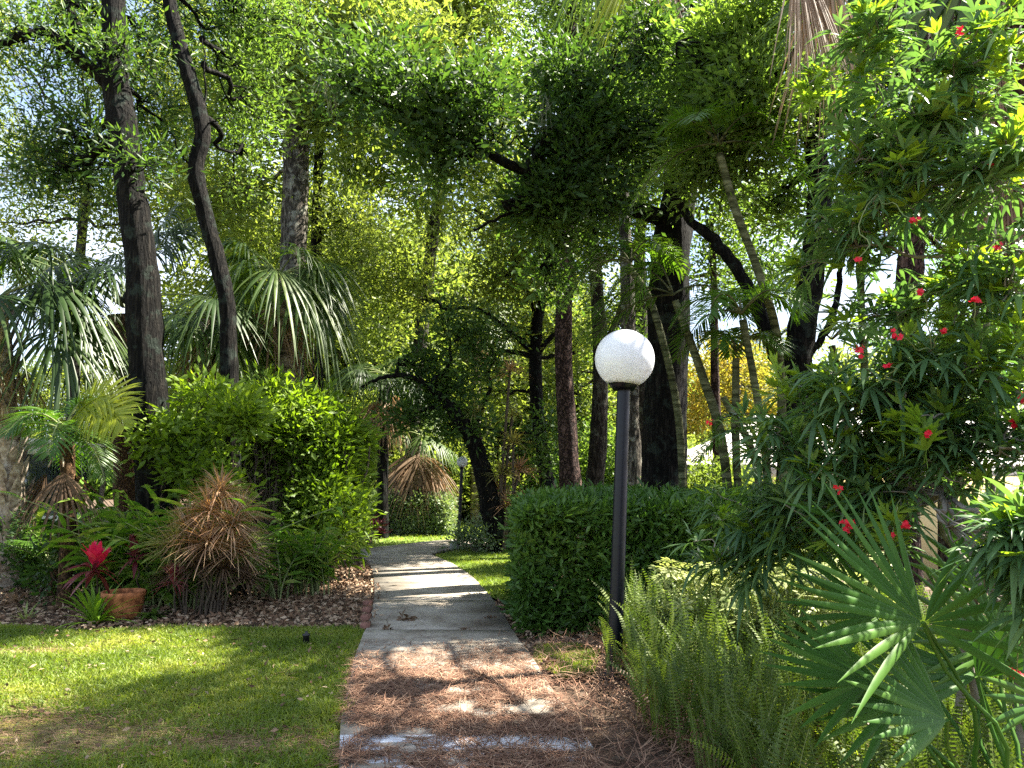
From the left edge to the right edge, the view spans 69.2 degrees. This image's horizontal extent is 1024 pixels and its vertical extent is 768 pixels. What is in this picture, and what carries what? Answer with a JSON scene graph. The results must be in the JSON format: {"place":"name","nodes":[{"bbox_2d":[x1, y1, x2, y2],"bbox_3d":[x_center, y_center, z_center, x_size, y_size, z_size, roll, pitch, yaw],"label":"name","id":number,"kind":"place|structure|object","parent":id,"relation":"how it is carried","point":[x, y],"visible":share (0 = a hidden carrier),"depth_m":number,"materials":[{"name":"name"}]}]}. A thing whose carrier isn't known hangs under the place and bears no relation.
{"place":"outdoors","nodes":[
{"label":"outdoors","id":0,"kind":"place"},
{"bbox_2d":[0,621,365,767],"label":"lawn","id":1,"kind":"structure","parent":0,"point":[67,737],"depth_m":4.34,"materials":[{"name":"green plant"}]},
{"bbox_2d":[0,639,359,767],"bbox_3d":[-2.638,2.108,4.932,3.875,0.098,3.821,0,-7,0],"label":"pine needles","id":2,"kind":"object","parent":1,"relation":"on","point":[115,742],"visible":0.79,"depth_m":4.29,"materials":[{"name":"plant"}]},
{"bbox_2d":[0,608,417,767],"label":"fallen leaves","id":3,"kind":"object","parent":1,"relation":"on","point":[159,720],"depth_m":5.20,"materials":[{"name":"plant"}]},
{"bbox_2d":[299,693,356,722],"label":"grass tuft","id":4,"kind":"object","parent":1,"relation":"on","point":[324,707],"visible":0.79,"depth_m":4.67,"materials":[{"name":"green plant"}]},
{"bbox_2d":[251,522,480,552],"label":"lawn","id":5,"kind":"structure","parent":0,"point":[398,540],"depth_m":17.62,"materials":[{"name":"green plant"}]},
{"bbox_2d":[251,77,427,394],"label":"oak tree","id":6,"kind":"object","parent":5,"relation":"on","point":[337,222],"visible":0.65,"depth_m":16.92,"materials":[{"name":"green plant"}]},
{"bbox_2d":[323,355,436,538],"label":"fan palm","id":7,"kind":"object","parent":5,"relation":"on","point":[382,386],"visible":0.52,"depth_m":18.30,"materials":[{"name":"green plant"}]},
{"bbox_2d":[274,0,540,514],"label":"oak tree","id":8,"kind":"object","parent":5,"relation":"on","point":[484,169],"visible":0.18,"depth_m":20.96,"materials":[{"name":"green plant"}]},
{"bbox_2d":[358,488,462,536],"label":"hedge","id":9,"kind":"object","parent":5,"relation":"on","point":[438,526],"visible":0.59,"depth_m":19.09,"materials":[{"name":"green plant"}]},
{"bbox_2d":[373,418,466,532],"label":"fan palm","id":10,"kind":"object","parent":5,"relation":"on","point":[415,471],"visible":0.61,"depth_m":19.39,"materials":[{"name":"green plant"}]},
{"bbox_2d":[368,423,527,514],"bbox_3d":[-2.924,2.800,24.033,7.202,4.041,4.153,1,-7,-10],"label":"shrub","id":11,"kind":"object","parent":5,"relation":"on","point":[454,476],"visible":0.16,"depth_m":23.31,"materials":[{"name":"green plant"}]},
{"bbox_2d":[456,456,467,540],"bbox_3d":[-1.073,2.525,15.774,0.250,1.964,0.240,0,-7,0],"label":"street lamp","id":12,"kind":"object","parent":5,"relation":"on","point":[461,461],"visible":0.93,"depth_m":15.78,"materials":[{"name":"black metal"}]},
{"bbox_2d":[413,287,517,523],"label":"oak tree","id":13,"kind":"object","parent":5,"relation":"on","point":[475,509],"visible":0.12,"depth_m":23.65,"materials":[{"name":"green plant"}]},
{"bbox_2d":[465,413,607,488],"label":"shrub","id":14,"kind":"object","parent":5,"relation":"on","point":[521,476],"visible":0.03,"depth_m":25.93,"materials":[{"name":"green plant"}]},
{"bbox_2d":[509,408,615,493],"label":"shrub","id":15,"kind":"object","parent":5,"relation":"on","point":[609,468],"visible":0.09,"depth_m":23.24,"materials":[{"name":"green plant"}]},
{"bbox_2d":[339,539,605,767],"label":"path","id":16,"kind":"structure","parent":0,"point":[417,579],"depth_m":6.97,"materials":[{"name":"concrete"}]},
{"bbox_2d":[323,613,621,767],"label":"pine needles","id":17,"kind":"object","parent":16,"relation":"on","point":[482,760],"visible":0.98,"depth_m":4.52,"materials":[{"name":"brown plant"}]},
{"bbox_2d":[435,547,513,603],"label":"lawn beside path","id":18,"kind":"structure","parent":0,"point":[477,556],"depth_m":12.37,"materials":[{"name":"green plant"}]},
{"bbox_2d":[437,512,503,553],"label":"shrub","id":19,"kind":"object","parent":18,"relation":"on","point":[473,532],"visible":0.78,"depth_m":14.88,"materials":[{"name":"green plant"}]},
{"bbox_2d":[461,355,543,552],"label":"tree","id":20,"kind":"object","parent":18,"relation":"on","point":[501,476],"visible":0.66,"depth_m":14.99,"materials":[{"name":"green plant"}]},
{"bbox_2d":[0,0,1013,436],"label":"sky","id":21,"kind":"structure","parent":0,"point":[783,318],"materials":[{"name":"white"}]},
{"bbox_2d":[0,498,1020,767],"bbox_3d":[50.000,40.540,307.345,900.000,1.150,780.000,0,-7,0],"label":"ground","id":22,"kind":"structure","parent":0,"point":[600,728],"depth_m":5.43,"materials":[{"name":"soil"}]},
{"bbox_2d":[0,495,91,591],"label":"shrub","id":23,"kind":"object","parent":22,"relation":"on","point":[23,560],"visible":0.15,"depth_m":9.87,"materials":[{"name":"green plant"}]},
{"bbox_2d":[0,512,96,597],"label":"feather palm","id":24,"kind":"object","parent":22,"relation":"on","point":[34,537],"visible":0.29,"depth_m":9.31,"materials":[{"name":"green plant"}]},
{"bbox_2d":[15,354,90,442],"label":"background tree","id":25,"kind":"object","parent":22,"relation":"on","point":[46,385],"visible":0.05,"depth_m":39.43,"materials":[{"name":"green plant"}]},
{"bbox_2d":[0,241,129,590],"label":"fan palm","id":26,"kind":"object","parent":22,"relation":"on","point":[77,327],"visible":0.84,"depth_m":10.17,"materials":[{"name":"green plant"}]},
{"bbox_2d":[0,369,144,610],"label":"fan palm","id":27,"kind":"object","parent":22,"relation":"on","point":[101,419],"visible":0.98,"depth_m":8.65,"materials":[{"name":"green plant"}]},
{"bbox_2d":[25,308,121,508],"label":"background tree","id":28,"kind":"object","parent":22,"relation":"on","point":[102,490],"visible":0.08,"depth_m":35.37,"materials":[{"name":"green plant"}]},
{"bbox_2d":[0,511,160,610],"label":"shrub","id":29,"kind":"object","parent":22,"relation":"on","point":[42,573],"visible":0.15,"depth_m":8.85,"materials":[{"name":"green plant"}]},
{"bbox_2d":[61,539,121,597],"bbox_3d":[-4.435,2.054,7.685,0.732,0.887,0.598,-6,-9,39],"label":"cordyline","id":30,"kind":"object","parent":22,"relation":"on","point":[96,554],"visible":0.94,"depth_m":7.60,"materials":[{"name":"red plant"}]},
{"bbox_2d":[51,579,147,630],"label":"strappy lily","id":31,"kind":"object","parent":22,"relation":"on","point":[94,607],"visible":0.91,"depth_m":7.61,"materials":[{"name":"green plant"}]},
{"bbox_2d":[29,484,180,603],"bbox_3d":[-4.730,1.924,9.031,2.063,1.426,2.346,0,-7,0],"label":"ginger plant","id":32,"kind":"object","parent":22,"relation":"on","point":[77,557],"visible":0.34,"depth_m":8.55,"materials":[{"name":"green plant"}]},
{"bbox_2d":[0,477,227,611],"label":"fern","id":33,"kind":"object","parent":22,"relation":"on","point":[113,512],"visible":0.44,"depth_m":8.56,"materials":[{"name":"green plant"}]},
{"bbox_2d":[117,538,153,587],"bbox_3d":[-4.193,2.133,8.262,0.354,0.872,0.691,4,-8,-27],"label":"cordyline","id":34,"kind":"object","parent":22,"relation":"on","point":[135,564],"visible":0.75,"depth_m":8.12,"materials":[{"name":"red plant"}]},
{"bbox_2d":[0,0,291,601],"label":"oak tree","id":35,"kind":"object","parent":22,"relation":"on","point":[106,67],"visible":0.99,"depth_m":10.09,"materials":[{"name":"green plant"}]},
{"bbox_2d":[0,202,291,518],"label":"fan palm","id":36,"kind":"object","parent":22,"relation":"on","point":[126,484],"visible":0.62,"depth_m":12.12,"materials":[{"name":"green plant"}]},
{"bbox_2d":[129,607,169,624],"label":"strappy plant","id":37,"kind":"object","parent":22,"relation":"on","point":[152,614],"visible":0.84,"depth_m":7.83,"materials":[{"name":"green plant"}]},
{"bbox_2d":[95,274,263,501],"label":"background tree","id":38,"kind":"object","parent":22,"relation":"on","point":[169,387],"visible":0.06,"depth_m":25.93,"materials":[{"name":"green plant"}]},
{"bbox_2d":[118,557,251,609],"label":"ginger plant","id":39,"kind":"object","parent":22,"relation":"on","point":[167,596],"visible":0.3,"depth_m":8.50,"materials":[{"name":"green plant"}]},
{"bbox_2d":[96,355,282,534],"bbox_3d":[-3.960,0.897,9.291,2.173,2.564,1.544,0,-7,0],"label":"shrub","id":40,"kind":"object","parent":22,"relation":"on","point":[188,443],"visible":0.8,"depth_m":9.11,"materials":[{"name":"green plant"}]},
{"bbox_2d":[0,556,387,629],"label":"mulch","id":41,"kind":"object","parent":22,"relation":"on","point":[342,573],"visible":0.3,"depth_m":8.38,"materials":[{"name":"brown wood"}]},
{"bbox_2d":[100,588,146,620],"bbox_3d":[-4.166,2.362,7.952,0.438,0.285,0.437,0,-7,0],"label":"terracotta pot","id":42,"kind":"object","parent":41,"relation":"on","point":[122,595],"visible":0.81,"depth_m":7.81,"materials":[{"name":"ceramic"}]},
{"bbox_2d":[151,561,189,598],"bbox_3d":[-3.871,2.234,8.236,0.467,0.668,1.666,5,-9,-34],"label":"cordyline","id":43,"kind":"object","parent":41,"relation":"on","point":[170,571],"visible":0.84,"depth_m":7.80,"materials":[{"name":"red plant"}]},
{"bbox_2d":[129,462,277,617],"bbox_3d":[-3.325,1.686,8.091,1.600,1.688,1.268,0,-7,0],"label":"dracaena","id":44,"kind":"object","parent":41,"relation":"on","point":[220,565],"visible":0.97,"depth_m":8.04,"materials":[{"name":"brown plant"}]},
{"bbox_2d":[174,513,343,599],"bbox_3d":[-3.219,2.143,9.282,1.798,1.056,1.729,-5,-9,36],"label":"fern","id":45,"kind":"object","parent":41,"relation":"on","point":[271,571],"visible":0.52,"depth_m":9.23,"materials":[{"name":"green plant"}]},
{"bbox_2d":[257,523,374,596],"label":"fern","id":46,"kind":"object","parent":41,"relation":"on","point":[289,550],"visible":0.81,"depth_m":9.39,"materials":[{"name":"green plant"}]},
{"bbox_2d":[115,303,279,420],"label":"fan palm","id":47,"kind":"object","parent":22,"relation":"on","point":[198,345],"visible":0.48,"depth_m":11.75,"materials":[{"name":"green plant"}]},
{"bbox_2d":[88,487,342,610],"bbox_3d":[-3.288,1.840,8.177,2.868,1.382,2.099,-5,-9,37],"label":"ginger plant","id":48,"kind":"object","parent":22,"relation":"on","point":[193,580],"visible":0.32,"depth_m":8.27,"materials":[{"name":"green plant"}]},
{"bbox_2d":[162,0,351,595],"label":"oak tree","id":49,"kind":"object","parent":22,"relation":"on","point":[196,179],"visible":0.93,"depth_m":11.51,"materials":[{"name":"green plant"}]},
{"bbox_2d":[144,135,387,520],"bbox_3d":[-8.353,-1.909,24.317,8.225,13.500,7.401,-1,-7,11],"label":"background tree","id":50,"kind":"object","parent":22,"relation":"on","point":[178,287],"visible":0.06,"depth_m":23.05,"materials":[{"name":"green plant"}]},
{"bbox_2d":[180,237,378,564],"bbox_3d":[-3.970,0.314,12.617,3.397,5.610,3.414,4,-8,-27],"label":"fan palm","id":51,"kind":"object","parent":22,"relation":"on","point":[308,289],"visible":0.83,"depth_m":12.60,"materials":[{"name":"green plant"}]},
{"bbox_2d":[167,200,392,401],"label":"background tree","id":52,"kind":"object","parent":22,"relation":"on","point":[228,269],"depth_m":27.52,"materials":[{"name":"green plant"}]},
{"bbox_2d":[174,359,388,569],"bbox_3d":[-3.396,1.148,10.782,3.242,3.046,2.667,0,-7,0],"label":"shrub","id":53,"kind":"object","parent":22,"relation":"on","point":[318,459],"visible":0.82,"depth_m":10.52,"materials":[{"name":"green plant"}]},
{"bbox_2d":[142,0,501,388],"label":"oak tree","id":54,"kind":"object","parent":22,"relation":"on","point":[293,217],"visible":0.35,"depth_m":15.84,"materials":[{"name":"green plant"}]},
{"bbox_2d":[181,168,474,489],"bbox_3d":[-5.365,-0.890,22.830,7.661,11.100,7.738,6,-10,-42],"label":"background tree","id":55,"kind":"object","parent":22,"relation":"on","point":[382,335],"visible":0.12,"depth_m":22.16,"materials":[{"name":"green plant"}]},
{"bbox_2d":[321,527,370,581],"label":"ginger plant","id":56,"kind":"object","parent":22,"relation":"on","point":[349,553],"visible":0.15,"depth_m":10.90,"materials":[{"name":"green plant"}]},
{"bbox_2d":[358,513,391,544],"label":"shrub","id":57,"kind":"object","parent":22,"relation":"on","point":[380,529],"visible":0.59,"depth_m":16.71,"materials":[{"name":"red plant"}]},
{"bbox_2d":[344,210,452,397],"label":"background tree","id":58,"kind":"object","parent":22,"relation":"on","point":[420,235],"visible":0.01,"depth_m":34.61,"materials":[{"name":"green plant"}]},
{"bbox_2d":[305,252,506,478],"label":"background tree","id":59,"kind":"object","parent":22,"relation":"on","point":[405,331],"visible":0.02,"depth_m":25.93,"materials":[{"name":"green plant"}]},
{"bbox_2d":[364,225,508,431],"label":"background tree","id":60,"kind":"object","parent":22,"relation":"on","point":[483,256],"visible":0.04,"depth_m":31.34,"materials":[{"name":"green plant"}]},
{"bbox_2d":[380,196,526,288],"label":"background tree","id":61,"kind":"object","parent":22,"relation":"on","point":[462,237],"visible":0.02,"depth_m":42.31,"materials":[{"name":"green plant"}]},
{"bbox_2d":[254,0,697,565],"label":"oak tree","id":62,"kind":"object","parent":22,"relation":"on","point":[578,144],"visible":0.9,"depth_m":10.30,"materials":[{"name":"green plant"}]},
{"bbox_2d":[361,291,590,551],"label":"oak tree","id":63,"kind":"object","parent":22,"relation":"on","point":[466,430],"visible":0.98,"depth_m":15.37,"materials":[{"name":"green plant"}]},
{"bbox_2d":[349,137,619,489],"bbox_3d":[-0.573,-1.063,17.104,5.415,9.462,6.679,5,-9,-37],"label":"oak tree","id":64,"kind":"object","parent":22,"relation":"on","point":[536,324],"visible":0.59,"depth_m":16.94,"materials":[{"name":"green plant"}]},
{"bbox_2d":[421,252,589,485],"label":"background tree","id":65,"kind":"object","parent":22,"relation":"on","point":[459,282],"visible":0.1,"depth_m":26.64,"materials":[{"name":"green plant"}]},
{"bbox_2d":[472,182,619,440],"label":"background tree","id":66,"kind":"object","parent":22,"relation":"on","point":[578,296],"visible":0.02,"depth_m":32.90,"materials":[{"name":"green plant"}]},
{"bbox_2d":[86,362,1011,499],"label":"woodland","id":67,"kind":"object","parent":22,"relation":"on","point":[95,485],"depth_m":51.20,"materials":[{"name":"plant"}]},
{"bbox_2d":[469,0,640,543],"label":"pine tree","id":68,"kind":"object","parent":22,"relation":"on","point":[569,469],"visible":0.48,"depth_m":14.49,"materials":[{"name":"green plant"}]},
{"bbox_2d":[500,264,648,483],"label":"background tree","id":69,"kind":"object","parent":22,"relation":"on","point":[584,386],"visible":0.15,"depth_m":26.37,"materials":[{"name":"green plant"}]},
{"bbox_2d":[503,153,693,487],"bbox_3d":[1.870,-1.077,16.524,4.161,9.342,4.708,0,-7,0],"label":"oak tree","id":70,"kind":"object","parent":22,"relation":"on","point":[597,454],"visible":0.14,"depth_m":15.77,"materials":[{"name":"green plant"}]},
{"bbox_2d":[522,0,722,185],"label":"fan palm","id":71,"kind":"object","parent":22,"relation":"on","point":[609,7],"visible":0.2,"depth_m":11.79,"materials":[{"name":"green plant"}]},
{"bbox_2d":[595,329,654,680],"bbox_3d":[0.916,0.909,5.896,0.482,2.724,0.482,0,-7,0],"label":"street lamp","id":72,"kind":"object","parent":22,"relation":"on","point":[624,361],"visible":0.97,"depth_m":5.84,"materials":[{"name":"black painted metal"},{"name":"white frosted glass"}]},
{"bbox_2d":[558,229,694,490],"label":"areca palm","id":73,"kind":"object","parent":22,"relation":"on","point":[645,244],"visible":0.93,"depth_m":10.34,"materials":[{"name":"plant"}]},
{"bbox_2d":[565,45,700,486],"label":"oak tree","id":74,"kind":"object","parent":22,"relation":"on","point":[634,460],"visible":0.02,"depth_m":13.32,"materials":[{"name":"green plant"}]},
{"bbox_2d":[527,629,748,767],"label":"pine needles","id":75,"kind":"object","parent":22,"relation":"on","point":[592,702],"visible":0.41,"depth_m":4.61,"materials":[{"name":"brown plant"}]},
{"bbox_2d":[496,473,838,638],"bbox_3d":[1.634,1.881,8.467,3.643,1.723,3.152,0,-7,0],"label":"hedge","id":76,"kind":"object","parent":22,"relation":"on","point":[546,523],"visible":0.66,"depth_m":7.23,"materials":[{"name":"green plant"}]},
{"bbox_2d":[493,0,854,454],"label":"oak tree","id":77,"kind":"object","parent":22,"relation":"on","point":[767,265],"visible":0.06,"depth_m":18.44,"materials":[{"name":"green plant"}]},
{"bbox_2d":[575,246,796,491],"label":"areca palm","id":78,"kind":"object","parent":22,"relation":"on","point":[724,337],"visible":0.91,"depth_m":9.00,"materials":[{"name":"plant"}]},
{"bbox_2d":[640,449,775,539],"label":"shrub","id":79,"kind":"object","parent":22,"relation":"on","point":[703,475],"visible":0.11,"depth_m":11.60,"materials":[{"name":"green plant"}]},
{"bbox_2d":[489,586,946,669],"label":"leaf litter","id":80,"kind":"object","parent":22,"relation":"on","point":[527,631],"visible":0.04,"depth_m":6.97,"materials":[{"name":"brown plant"}]},
{"bbox_2d":[629,96,813,484],"bbox_3d":[2.494,-0.423,8.648,2.164,6.086,1.408,0,-7,0],"label":"areca palm","id":81,"kind":"object","parent":22,"relation":"on","point":[688,118],"visible":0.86,"depth_m":8.88,"materials":[{"name":"plant"}]},
{"bbox_2d":[689,158,784,475],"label":"oak tree","id":82,"kind":"object","parent":22,"relation":"on","point":[713,271],"visible":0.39,"depth_m":13.71,"materials":[{"name":"green plant"}]},
{"bbox_2d":[693,324,786,429],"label":"background tree","id":83,"kind":"object","parent":22,"relation":"on","point":[757,357],"visible":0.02,"depth_m":43.74,"materials":[{"name":"yellow plant"}]},
{"bbox_2d":[663,281,817,562],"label":"areca palm","id":84,"kind":"object","parent":22,"relation":"on","point":[734,308],"visible":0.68,"depth_m":8.35,"materials":[{"name":"plant"}]},
{"bbox_2d":[685,716,808,767],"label":"fern","id":85,"kind":"object","parent":22,"relation":"on","point":[711,749],"visible":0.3,"depth_m":3.44,"materials":[{"name":"green plant"}]},
{"bbox_2d":[687,323,814,442],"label":"oak tree","id":86,"kind":"object","parent":22,"relation":"on","point":[725,373],"visible":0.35,"depth_m":30.04,"materials":[{"name":"yellow plant"}]},
{"bbox_2d":[645,549,896,677],"bbox_3d":[1.871,1.669,5.352,2.004,1.070,0.978,-7,-10,42],"label":"variegated shrub","id":87,"kind":"object","parent":22,"relation":"on","point":[715,585],"visible":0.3,"depth_m":5.35,"materials":[{"name":"green plant"}]},
{"bbox_2d":[710,662,841,750],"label":"fern","id":88,"kind":"object","parent":22,"relation":"on","point":[773,708],"visible":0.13,"depth_m":3.89,"materials":[{"name":"green plant"}]},
{"bbox_2d":[552,614,1015,767],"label":"straw","id":89,"kind":"object","parent":22,"relation":"on","point":[648,721],"visible":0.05,"depth_m":4.34,"materials":[{"name":"brown plant"}]},
{"bbox_2d":[611,0,988,493],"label":"oak tree","id":90,"kind":"object","parent":22,"relation":"on","point":[720,55],"visible":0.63,"depth_m":9.42,"materials":[{"name":"green plant"}]},
{"bbox_2d":[592,561,1023,767],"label":"ferns","id":91,"kind":"object","parent":22,"relation":"on","point":[791,755],"visible":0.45,"depth_m":4.11,"materials":[{"name":"green plant"}]},
{"bbox_2d":[662,0,1023,767],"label":"flowering shrub","id":92,"kind":"object","parent":22,"relation":"on","point":[922,414],"visible":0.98,"depth_m":3.36,"materials":[{"name":"green plant"}]},
{"bbox_2d":[812,334,887,414],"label":"oak tree","id":93,"kind":"object","parent":22,"relation":"on","point":[841,356],"visible":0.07,"depth_m":34.01,"materials":[{"name":"yellow plant"}]},
{"bbox_2d":[781,222,948,574],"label":"areca palm","id":94,"kind":"object","parent":22,"relation":"on","point":[862,342],"visible":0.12,"depth_m":9.71,"materials":[{"name":"plant"}]},
{"bbox_2d":[751,0,1023,430],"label":"fan palm","id":95,"kind":"object","parent":22,"relation":"on","point":[818,15],"visible":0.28,"depth_m":4.35,"materials":[{"name":"green plant"}]},
{"bbox_2d":[759,421,1023,767],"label":"saw palmetto","id":96,"kind":"object","parent":22,"relation":"on","point":[920,716],"visible":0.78,"depth_m":2.67,"materials":[{"name":"green plant"}]},
{"bbox_2d":[798,2,1009,583],"bbox_3d":[6.476,-1.824,11.374,4.426,9.548,4.112,0,-7,0],"label":"oak tree","id":97,"kind":"object","parent":22,"relation":"on","point":[943,556],"visible":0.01,"depth_m":10.94,"materials":[{"name":"green plant"}]},
{"bbox_2d":[836,8,1012,612],"bbox_3d":[5.668,-1.388,9.010,3.806,8.094,2.802,0,-7,0],"label":"oak tree","id":98,"kind":"object","parent":22,"relation":"on","point":[917,266],"visible":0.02,"depth_m":8.35,"materials":[{"name":"green plant"}]},
{"bbox_2d":[687,415,1023,578],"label":"house","id":99,"kind":"structure","parent":0,"point":[926,522],"depth_m":19.80,"materials":[{"name":"white paint"}]},
{"label":"left clearing","id":100,"kind":"structure","parent":0,"visible":0},
{"bbox_2d":[23,438,105,543],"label":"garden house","id":101,"kind":"structure","parent":100,"relation":"on","point":[39,469],"depth_m":16.99,"materials":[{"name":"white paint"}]},
{"bbox_2d":[0,0,282,508],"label":"oak tree","id":102,"kind":"object","parent":100,"relation":"on","point":[81,240],"visible":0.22,"depth_m":18.34,"materials":[{"name":"green plant"}]},
{"label":"lawn patch","id":103,"kind":"structure","parent":0,"visible":0},
{"bbox_2d":[532,641,600,678],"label":"grass","id":104,"kind":"structure","parent":103,"relation":"on","point":[584,670],"depth_m":6.05,"materials":[{"name":"green plant"}]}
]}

